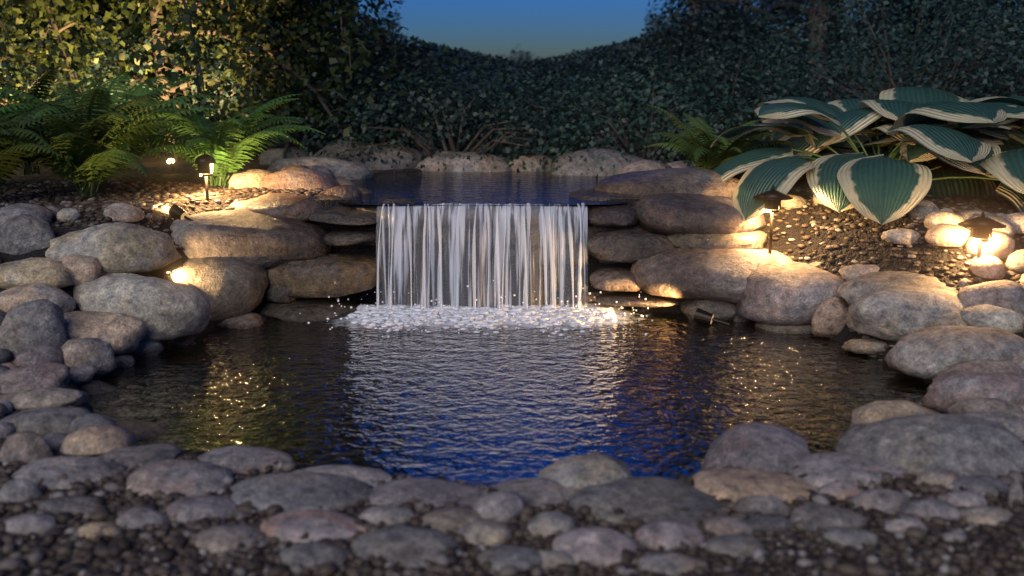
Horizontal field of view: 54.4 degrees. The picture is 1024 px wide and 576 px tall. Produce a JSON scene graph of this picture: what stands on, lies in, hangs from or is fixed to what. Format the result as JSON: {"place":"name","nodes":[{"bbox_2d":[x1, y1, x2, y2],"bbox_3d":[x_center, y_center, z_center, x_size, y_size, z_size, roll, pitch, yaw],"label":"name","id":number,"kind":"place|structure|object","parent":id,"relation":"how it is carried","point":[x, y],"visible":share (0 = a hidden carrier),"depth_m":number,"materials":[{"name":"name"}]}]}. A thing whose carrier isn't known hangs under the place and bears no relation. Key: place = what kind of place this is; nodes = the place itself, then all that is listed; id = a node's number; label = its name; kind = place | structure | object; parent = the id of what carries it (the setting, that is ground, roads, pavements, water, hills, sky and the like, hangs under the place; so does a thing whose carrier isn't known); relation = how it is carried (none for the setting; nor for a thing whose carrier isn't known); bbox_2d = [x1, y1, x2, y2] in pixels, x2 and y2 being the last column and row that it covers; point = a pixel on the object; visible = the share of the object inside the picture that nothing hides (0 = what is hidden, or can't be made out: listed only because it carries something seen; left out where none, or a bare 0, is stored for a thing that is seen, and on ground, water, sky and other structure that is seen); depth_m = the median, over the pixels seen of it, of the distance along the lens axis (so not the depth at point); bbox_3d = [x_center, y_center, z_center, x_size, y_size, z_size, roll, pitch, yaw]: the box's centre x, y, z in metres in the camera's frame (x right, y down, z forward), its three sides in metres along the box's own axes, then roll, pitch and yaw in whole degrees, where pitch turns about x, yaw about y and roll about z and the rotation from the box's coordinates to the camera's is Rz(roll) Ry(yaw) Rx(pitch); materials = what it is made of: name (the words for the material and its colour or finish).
{"place":"outdoors","nodes":[
{"label":"outdoors","id":0,"kind":"place"},
{"bbox_2d":[11,0,365,96],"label":"tree","id":1,"kind":"object","parent":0,"point":[147,12],"depth_m":9.03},
{"bbox_2d":[0,0,408,162],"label":"tree","id":2,"kind":"object","parent":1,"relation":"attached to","point":[159,45],"depth_m":6.10,"materials":[{"name":"plant"}]},
{"bbox_2d":[0,0,488,143],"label":"tree","id":3,"kind":"object","parent":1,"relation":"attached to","point":[355,3],"depth_m":8.36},
{"bbox_2d":[100,0,479,158],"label":"tree","id":4,"kind":"object","parent":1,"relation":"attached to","point":[346,15],"depth_m":6.33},
{"bbox_2d":[0,96,1023,575],"bbox_3d":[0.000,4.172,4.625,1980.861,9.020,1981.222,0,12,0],"label":"ground","id":5,"kind":"structure","parent":0,"point":[528,288],"depth_m":4.36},
{"bbox_2d":[0,430,53,463],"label":"rock","id":6,"kind":"object","parent":5,"relation":"on","point":[29,446],"visible":0.53,"depth_m":2.49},
{"bbox_2d":[0,214,54,254],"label":"rock","id":7,"kind":"object","parent":5,"relation":"on","point":[21,234],"visible":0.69,"depth_m":3.86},
{"bbox_2d":[3,513,59,533],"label":"rock","id":8,"kind":"object","parent":5,"relation":"on","point":[28,523],"visible":0.77,"depth_m":2.10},
{"bbox_2d":[0,299,67,357],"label":"rock","id":9,"kind":"object","parent":5,"relation":"on","point":[23,326],"visible":0.59,"depth_m":3.36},
{"bbox_2d":[0,362,71,393],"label":"rock","id":10,"kind":"object","parent":5,"relation":"on","point":[44,375],"visible":0.69,"depth_m":3.07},
{"bbox_2d":[0,283,75,312],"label":"rock","id":11,"kind":"object","parent":5,"relation":"on","point":[12,298],"visible":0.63,"depth_m":3.57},
{"bbox_2d":[0,257,75,288],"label":"rock","id":12,"kind":"object","parent":5,"relation":"on","point":[56,273],"visible":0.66,"depth_m":3.66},
{"bbox_2d":[0,387,87,409],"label":"rock","id":13,"kind":"object","parent":5,"relation":"on","point":[37,398],"visible":0.84,"depth_m":2.93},
{"bbox_2d":[0,407,89,434],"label":"rock","id":14,"kind":"object","parent":5,"relation":"on","point":[42,421],"visible":0.63,"depth_m":2.71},
{"bbox_2d":[0,97,107,185],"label":"fern","id":15,"kind":"object","parent":5,"relation":"on","point":[10,157],"visible":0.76,"depth_m":4.31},
{"bbox_2d":[0,0,138,161],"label":"shrub","id":16,"kind":"object","parent":5,"relation":"on","point":[22,80],"depth_m":6.24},
{"bbox_2d":[11,456,127,489],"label":"rock","id":17,"kind":"object","parent":5,"relation":"on","point":[50,471],"visible":0.74,"depth_m":2.39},
{"bbox_2d":[38,495,100,516],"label":"rock","id":18,"kind":"object","parent":5,"relation":"on","point":[73,504],"visible":0.61,"depth_m":2.19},
{"bbox_2d":[56,255,105,285],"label":"rock","id":19,"kind":"object","parent":5,"relation":"on","point":[83,268],"visible":0.56,"depth_m":3.74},
{"bbox_2d":[61,338,116,378],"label":"rock","id":20,"kind":"object","parent":5,"relation":"on","point":[98,354],"visible":0.7,"depth_m":3.34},
{"bbox_2d":[0,0,188,151],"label":"shrub","id":21,"kind":"object","parent":5,"relation":"on","point":[41,10],"depth_m":6.21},
{"bbox_2d":[0,78,194,196],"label":"fern","id":22,"kind":"object","parent":5,"relation":"on","point":[98,153],"visible":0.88,"depth_m":4.43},
{"bbox_2d":[59,424,136,455],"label":"rock","id":23,"kind":"object","parent":5,"relation":"on","point":[98,439],"visible":0.62,"depth_m":2.56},
{"bbox_2d":[64,311,146,354],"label":"rock","id":24,"kind":"object","parent":5,"relation":"on","point":[120,333],"visible":0.57,"depth_m":3.52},
{"bbox_2d":[45,222,181,272],"bbox_3d":[-1.569,-0.162,3.930,0.514,0.200,0.326,1,11,11],"label":"rock","id":25,"kind":"object","parent":5,"relation":"on","point":[118,247],"visible":0.84,"depth_m":3.82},
{"bbox_2d":[0,71,234,182],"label":"fern","id":26,"kind":"object","parent":5,"relation":"on","point":[28,104],"visible":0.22,"depth_m":5.08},
{"bbox_2d":[100,444,181,467],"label":"rock","id":27,"kind":"object","parent":5,"relation":"on","point":[131,455],"visible":0.63,"depth_m":2.51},
{"bbox_2d":[73,272,210,340],"bbox_3d":[-1.411,0.066,3.812,0.587,0.245,0.387,3,9,13],"label":"rock","id":28,"kind":"object","parent":5,"relation":"on","point":[162,309],"visible":0.72,"depth_m":3.66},
{"bbox_2d":[125,459,234,497],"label":"rock","id":29,"kind":"object","parent":5,"relation":"on","point":[187,478],"visible":0.69,"depth_m":2.31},
{"bbox_2d":[1,0,381,152],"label":"shrub","id":30,"kind":"object","parent":5,"relation":"on","point":[143,66],"depth_m":6.58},
{"bbox_2d":[165,495,236,522],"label":"rock","id":31,"kind":"object","parent":5,"relation":"on","point":[191,508],"visible":0.56,"depth_m":2.16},
{"bbox_2d":[170,257,269,323],"bbox_3d":[-1.284,-0.018,4.289,0.495,0.264,0.530,-2,15,-4],"label":"rock","id":32,"kind":"object","parent":5,"relation":"on","point":[227,287],"visible":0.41,"depth_m":4.11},
{"bbox_2d":[121,94,325,185],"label":"fern","id":33,"kind":"object","parent":5,"relation":"on","point":[229,155],"visible":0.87,"depth_m":4.82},
{"bbox_2d":[195,524,268,552],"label":"rock","id":34,"kind":"object","parent":5,"relation":"on","point":[220,538],"visible":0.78,"depth_m":2.03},
{"bbox_2d":[229,197,257,209],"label":"rock","id":35,"kind":"object","parent":5,"relation":"on","point":[240,204],"visible":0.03,"depth_m":4.64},
{"bbox_2d":[245,193,324,220],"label":"rock","id":36,"kind":"object","parent":35,"relation":"on","point":[301,207],"visible":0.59,"depth_m":4.43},
{"bbox_2d":[197,446,293,473],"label":"rock","id":37,"kind":"object","parent":5,"relation":"on","point":[241,459],"visible":0.67,"depth_m":2.47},
{"bbox_2d":[170,209,331,267],"bbox_3d":[-1.190,-0.234,4.490,0.764,0.238,0.575,-1,14,-12],"label":"rock","id":38,"kind":"object","parent":5,"relation":"on","point":[263,240],"visible":0.73,"depth_m":4.26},
{"bbox_2d":[259,168,339,189],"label":"rock","id":39,"kind":"object","parent":5,"relation":"on","point":[304,178],"visible":0.38,"depth_m":4.97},
{"bbox_2d":[230,472,373,514],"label":"rock","id":40,"kind":"object","parent":5,"relation":"on","point":[306,490],"visible":0.66,"depth_m":2.25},
{"bbox_2d":[279,542,347,567],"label":"rock","id":41,"kind":"object","parent":5,"relation":"on","point":[306,554],"visible":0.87,"depth_m":1.95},
{"bbox_2d":[260,509,367,542],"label":"rock","id":42,"kind":"object","parent":5,"relation":"on","point":[294,526],"visible":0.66,"depth_m":2.07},
{"bbox_2d":[267,157,373,179],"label":"rock","id":43,"kind":"object","parent":5,"relation":"on","point":[347,170],"visible":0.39,"depth_m":5.59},
{"bbox_2d":[290,465,393,486],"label":"rock","id":44,"kind":"object","parent":5,"relation":"on","point":[373,476],"visible":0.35,"depth_m":2.37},
{"bbox_2d":[308,206,380,224],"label":"rock","id":45,"kind":"object","parent":5,"relation":"on","point":[340,215],"visible":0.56,"depth_m":4.40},
{"bbox_2d":[312,141,424,169],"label":"rock","id":46,"kind":"object","parent":5,"relation":"on","point":[392,154],"visible":0.27,"depth_m":6.17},
{"bbox_2d":[218,1,543,141],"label":"shrub","id":47,"kind":"object","parent":5,"relation":"on","point":[413,59],"depth_m":9.98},
{"bbox_2d":[350,526,458,566],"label":"rock","id":48,"kind":"object","parent":5,"relation":"on","point":[404,545],"visible":0.81,"depth_m":1.99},
{"bbox_2d":[238,39,580,162],"bbox_3d":[-0.749,-1.317,7.096,2.703,0.911,2.672,0,12,0],"label":"shrub","id":49,"kind":"object","parent":5,"relation":"on","point":[359,113],"depth_m":6.59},
{"bbox_2d":[369,477,483,510],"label":"rock","id":50,"kind":"object","parent":5,"relation":"on","point":[427,491],"visible":0.59,"depth_m":2.25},
{"bbox_2d":[420,507,483,533],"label":"rock","id":51,"kind":"object","parent":5,"relation":"on","point":[443,520],"visible":0.52,"depth_m":2.11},
{"bbox_2d":[416,151,512,171],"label":"rock","id":52,"kind":"object","parent":5,"relation":"on","point":[457,163],"visible":0.44,"depth_m":6.14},
{"bbox_2d":[278,20,655,178],"bbox_3d":[-0.316,-1.222,6.430,2.327,0.979,2.126,0,12,0],"label":"shrub","id":53,"kind":"object","parent":5,"relation":"on","point":[483,112],"depth_m":6.11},
{"bbox_2d":[370,205,589,219],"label":"rock","id":54,"kind":"object","parent":5,"relation":"on","point":[471,212],"visible":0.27,"depth_m":4.43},
{"bbox_2d":[338,171,627,204],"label":"pool water","id":55,"kind":"structure","parent":5,"relation":"on","point":[500,187],"depth_m":5.18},
{"bbox_2d":[458,520,512,545],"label":"rock","id":56,"kind":"object","parent":5,"relation":"on","point":[483,532],"visible":0.56,"depth_m":2.04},
{"bbox_2d":[472,492,524,523],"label":"rock","id":57,"kind":"object","parent":5,"relation":"on","point":[502,507],"visible":0.85,"depth_m":2.15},
{"bbox_2d":[352,9,649,147],"bbox_3d":[-0.269,-1.743,8.518,3.180,1.181,2.922,0,12,0],"label":"shrub","id":58,"kind":"object","parent":5,"relation":"on","point":[440,64],"depth_m":8.21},
{"bbox_2d":[477,545,542,572],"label":"rock","id":59,"kind":"object","parent":5,"relation":"on","point":[522,559],"visible":0.79,"depth_m":1.95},
{"bbox_2d":[0,179,1023,575],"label":"gravel pebbles","id":60,"kind":"object","parent":5,"relation":"on","point":[954,535],"visible":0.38,"depth_m":2.08,"materials":[{"name":"gravel"}]},
{"bbox_2d":[483,477,578,507],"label":"rock","id":61,"kind":"object","parent":5,"relation":"on","point":[535,492],"visible":0.56,"depth_m":2.26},
{"bbox_2d":[486,222,578,245],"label":"rock","id":62,"kind":"object","parent":5,"relation":"on","point":[532,235],"visible":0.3,"depth_m":4.52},
{"bbox_2d":[527,511,574,537],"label":"rock","id":63,"kind":"object","parent":5,"relation":"on","point":[544,524],"visible":0.49,"depth_m":2.08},
{"bbox_2d":[448,23,677,129],"bbox_3d":[0.512,-2.198,10.687,3.238,1.212,3.256,0,12,0],"label":"shrub","id":64,"kind":"object","parent":5,"relation":"on","point":[546,69],"depth_m":10.13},
{"bbox_2d":[405,30,743,158],"bbox_3d":[0.409,-1.421,7.524,2.796,0.947,2.738,0,12,0],"label":"shrub","id":65,"kind":"object","parent":5,"relation":"on","point":[596,89],"depth_m":7.02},
{"bbox_2d":[539,453,631,488],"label":"rock","id":66,"kind":"object","parent":5,"relation":"on","point":[580,471],"visible":0.41,"depth_m":2.34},
{"bbox_2d":[551,147,644,175],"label":"rock","id":67,"kind":"object","parent":5,"relation":"on","point":[577,165],"visible":0.36,"depth_m":5.88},
{"bbox_2d":[552,527,644,566],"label":"rock","id":68,"kind":"object","parent":5,"relation":"on","point":[599,546],"visible":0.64,"depth_m":1.99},
{"bbox_2d":[589,266,639,290],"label":"rock","id":69,"kind":"object","parent":5,"relation":"on","point":[613,278],"visible":0.81,"depth_m":4.34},
{"bbox_2d":[585,228,676,262],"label":"rock","id":70,"kind":"object","parent":5,"relation":"on","point":[631,245],"visible":0.85,"depth_m":4.31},
{"bbox_2d":[588,204,638,226],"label":"rock","id":71,"kind":"object","parent":70,"relation":"on","point":[622,215],"visible":0.79,"depth_m":4.39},
{"bbox_2d":[569,477,728,524],"bbox_3d":[0.314,0.486,2.248,0.378,0.062,0.276,5,13,5],"label":"rock","id":72,"kind":"object","parent":5,"relation":"on","point":[659,498],"visible":0.57,"depth_m":2.21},
{"bbox_2d":[475,27,833,177],"bbox_3d":[0.929,-1.199,6.416,2.303,0.939,2.282,0,12,0],"label":"shrub","id":73,"kind":"object","parent":5,"relation":"on","point":[661,105],"depth_m":6.22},
{"bbox_2d":[593,168,739,196],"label":"rock","id":74,"kind":"object","parent":5,"relation":"on","point":[677,180],"visible":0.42,"depth_m":4.62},
{"bbox_2d":[633,519,705,550],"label":"rock","id":75,"kind":"object","parent":5,"relation":"on","point":[668,534],"visible":0.66,"depth_m":2.04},
{"bbox_2d":[638,552,707,575],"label":"rock","id":76,"kind":"object","parent":5,"relation":"on","point":[671,564],"visible":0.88,"depth_m":1.93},
{"bbox_2d":[507,4,868,149],"bbox_3d":[1.383,-1.837,8.592,3.176,1.329,3.289,0,12,0],"label":"shrub","id":77,"kind":"object","parent":5,"relation":"on","point":[655,53],"depth_m":8.65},
{"bbox_2d":[633,193,765,234],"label":"rock","id":78,"kind":"object","parent":5,"relation":"on","point":[675,213],"visible":0.77,"depth_m":4.35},
{"bbox_2d":[630,247,793,302],"bbox_3d":[0.898,-0.083,4.391,0.761,0.235,0.577,4,16,6],"label":"rock","id":79,"kind":"object","parent":5,"relation":"on","point":[701,273],"visible":0.56,"depth_m":4.19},
{"bbox_2d":[660,230,767,248],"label":"rock","id":80,"kind":"object","parent":79,"relation":"on","point":[756,239],"visible":0.46,"depth_m":4.32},
{"bbox_2d":[644,104,792,169],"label":"fern","id":81,"kind":"object","parent":5,"relation":"on","point":[700,151],"visible":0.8,"depth_m":5.12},
{"bbox_2d":[580,4,872,161],"bbox_3d":[1.482,-1.460,6.966,2.119,1.229,2.757,0,12,0],"label":"shrub","id":82,"kind":"object","parent":5,"relation":"on","point":[762,98],"depth_m":6.75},
{"bbox_2d":[582,0,883,125],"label":"shrub","id":83,"kind":"object","parent":5,"relation":"on","point":[719,28],"depth_m":10.20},
{"bbox_2d":[704,534,765,557],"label":"rock","id":84,"kind":"object","parent":5,"relation":"on","point":[734,545],"visible":0.69,"depth_m":2.01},
{"bbox_2d":[699,421,809,472],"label":"rock","id":85,"kind":"object","parent":5,"relation":"on","point":[758,445],"visible":0.48,"depth_m":2.47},
{"bbox_2d":[692,468,818,502],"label":"rock","id":86,"kind":"object","parent":5,"relation":"on","point":[734,485],"visible":0.62,"depth_m":2.29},
{"bbox_2d":[735,495,790,516],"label":"rock","id":87,"kind":"object","parent":5,"relation":"on","point":[766,504],"visible":0.52,"depth_m":2.19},
{"bbox_2d":[735,262,845,325],"bbox_3d":[1.179,0.019,4.196,0.476,0.239,0.518,0,10,-14],"label":"rock","id":88,"kind":"object","parent":5,"relation":"on","point":[796,293],"visible":0.67,"depth_m":4.03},
{"bbox_2d":[790,503,867,531],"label":"rock","id":89,"kind":"object","parent":5,"relation":"on","point":[817,515],"visible":0.68,"depth_m":2.12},
{"bbox_2d":[664,0,1023,103],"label":"tree","id":90,"kind":"object","parent":5,"relation":"on","point":[777,30],"depth_m":9.71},
{"bbox_2d":[789,452,908,487],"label":"rock","id":91,"kind":"object","parent":5,"relation":"on","point":[830,467],"visible":0.57,"depth_m":2.38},
{"bbox_2d":[702,0,1023,96],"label":"tree","id":92,"kind":"object","parent":5,"relation":"on","point":[903,3],"depth_m":13.52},
{"bbox_2d":[705,0,1023,136],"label":"shrub","id":93,"kind":"object","parent":5,"relation":"on","point":[904,61],"depth_m":8.00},
{"bbox_2d":[710,97,1023,224],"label":"hosta plant","id":94,"kind":"object","parent":5,"relation":"on","point":[881,189],"depth_m":4.24,"materials":[{"name":"plant"}]},
{"bbox_2d":[721,0,1023,99],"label":"tree","id":95,"kind":"object","parent":5,"relation":"on","point":[847,18],"depth_m":8.80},
{"bbox_2d":[848,488,909,512],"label":"rock","id":96,"kind":"object","parent":5,"relation":"on","point":[881,499],"visible":0.59,"depth_m":2.20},
{"bbox_2d":[741,0,1023,142],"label":"shrub","id":97,"kind":"object","parent":5,"relation":"on","point":[985,83],"depth_m":6.47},
{"bbox_2d":[763,86,1023,198],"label":"hosta plant","id":98,"kind":"object","parent":5,"relation":"on","point":[894,103],"depth_m":4.81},
{"bbox_2d":[851,400,939,426],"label":"rock","id":99,"kind":"object","parent":5,"relation":"on","point":[874,411],"visible":0.33,"depth_m":2.79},
{"bbox_2d":[837,271,958,304],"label":"rock","id":100,"kind":"object","parent":5,"relation":"on","point":[850,291],"visible":0.41,"depth_m":3.81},
{"bbox_2d":[845,285,967,341],"bbox_3d":[1.498,0.098,3.688,0.498,0.194,0.352,5,11,9],"label":"rock","id":101,"kind":"object","parent":5,"relation":"on","point":[896,314],"visible":0.74,"depth_m":3.57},
{"bbox_2d":[834,414,1023,478],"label":"rock","id":102,"kind":"object","parent":5,"relation":"on","point":[966,445],"visible":0.64,"depth_m":2.43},
{"bbox_2d":[849,101,1023,193],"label":"hosta plant","id":103,"kind":"object","parent":5,"relation":"on","point":[1006,168],"depth_m":4.40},
{"bbox_2d":[924,224,969,246],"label":"rock","id":104,"kind":"object","parent":5,"relation":"on","point":[947,235],"visible":0.95,"depth_m":3.90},
{"bbox_2d":[884,325,1023,378],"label":"rock","id":105,"kind":"object","parent":5,"relation":"on","point":[929,352],"visible":0.73,"depth_m":3.30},
{"bbox_2d":[920,0,1023,96],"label":"shrub","id":106,"kind":"object","parent":5,"relation":"on","point":[1005,91],"depth_m":6.53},
{"bbox_2d":[921,371,1023,413],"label":"rock","id":107,"kind":"object","parent":5,"relation":"on","point":[945,391],"visible":0.74,"depth_m":2.98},
{"bbox_2d":[947,397,1023,418],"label":"rock","id":108,"kind":"object","parent":5,"relation":"on","point":[960,407],"visible":0.48,"depth_m":2.79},
{"bbox_2d":[965,230,1014,258],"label":"rock","id":109,"kind":"object","parent":5,"relation":"on","point":[999,245],"visible":0.66,"depth_m":3.80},
{"bbox_2d":[957,280,1023,308],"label":"rock","id":110,"kind":"object","parent":5,"relation":"on","point":[1004,293],"visible":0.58,"depth_m":3.58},
{"bbox_2d":[960,304,1023,332],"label":"rock","id":111,"kind":"object","parent":5,"relation":"on","point":[1006,319],"visible":0.64,"depth_m":3.48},
{"bbox_2d":[2,0,1021,93],"label":"sky","id":112,"kind":"structure","parent":0,"point":[542,28],"materials":[{"name":"blue"}]},
{"bbox_2d":[88,303,944,486],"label":"pond water","id":113,"kind":"structure","parent":0,"point":[671,395],"depth_m":3.25,"materials":[{"name":"liquid"}]},
{"bbox_2d":[251,296,359,321],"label":"rock","id":114,"kind":"object","parent":113,"relation":"on","point":[315,309],"visible":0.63,"depth_m":4.28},
{"bbox_2d":[263,253,385,297],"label":"rock","id":115,"kind":"object","parent":114,"relation":"on","point":[335,274],"visible":0.74,"depth_m":4.28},
{"bbox_2d":[347,304,616,336],"bbox_3d":[-0.131,0.131,4.198,1.170,0.039,0.512,0,12,0],"label":"water foam","id":116,"kind":"object","parent":113,"relation":"on","point":[551,314],"visible":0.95,"depth_m":4.28,"materials":[{"name":"white"}]},
{"bbox_2d":[380,203,587,307],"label":"waterfall","id":117,"kind":"structure","parent":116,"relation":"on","point":[502,222],"depth_m":4.40,"materials":[{"name":"white"}]},
{"bbox_2d":[595,292,681,306],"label":"rock","id":118,"kind":"object","parent":113,"relation":"on","point":[629,299],"visible":0.85,"depth_m":4.31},
{"bbox_2d":[679,299,737,321],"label":"rock","id":119,"kind":"object","parent":113,"relation":"on","point":[722,310],"visible":0.41,"depth_m":4.21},
{"bbox_2d":[811,297,848,338],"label":"rock","id":120,"kind":"object","parent":113,"relation":"on","point":[828,321],"visible":0.72,"depth_m":3.90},
{"bbox_2d":[743,0,1023,137],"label":"tree","id":121,"kind":"object","parent":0,"point":[897,15],"depth_m":10.48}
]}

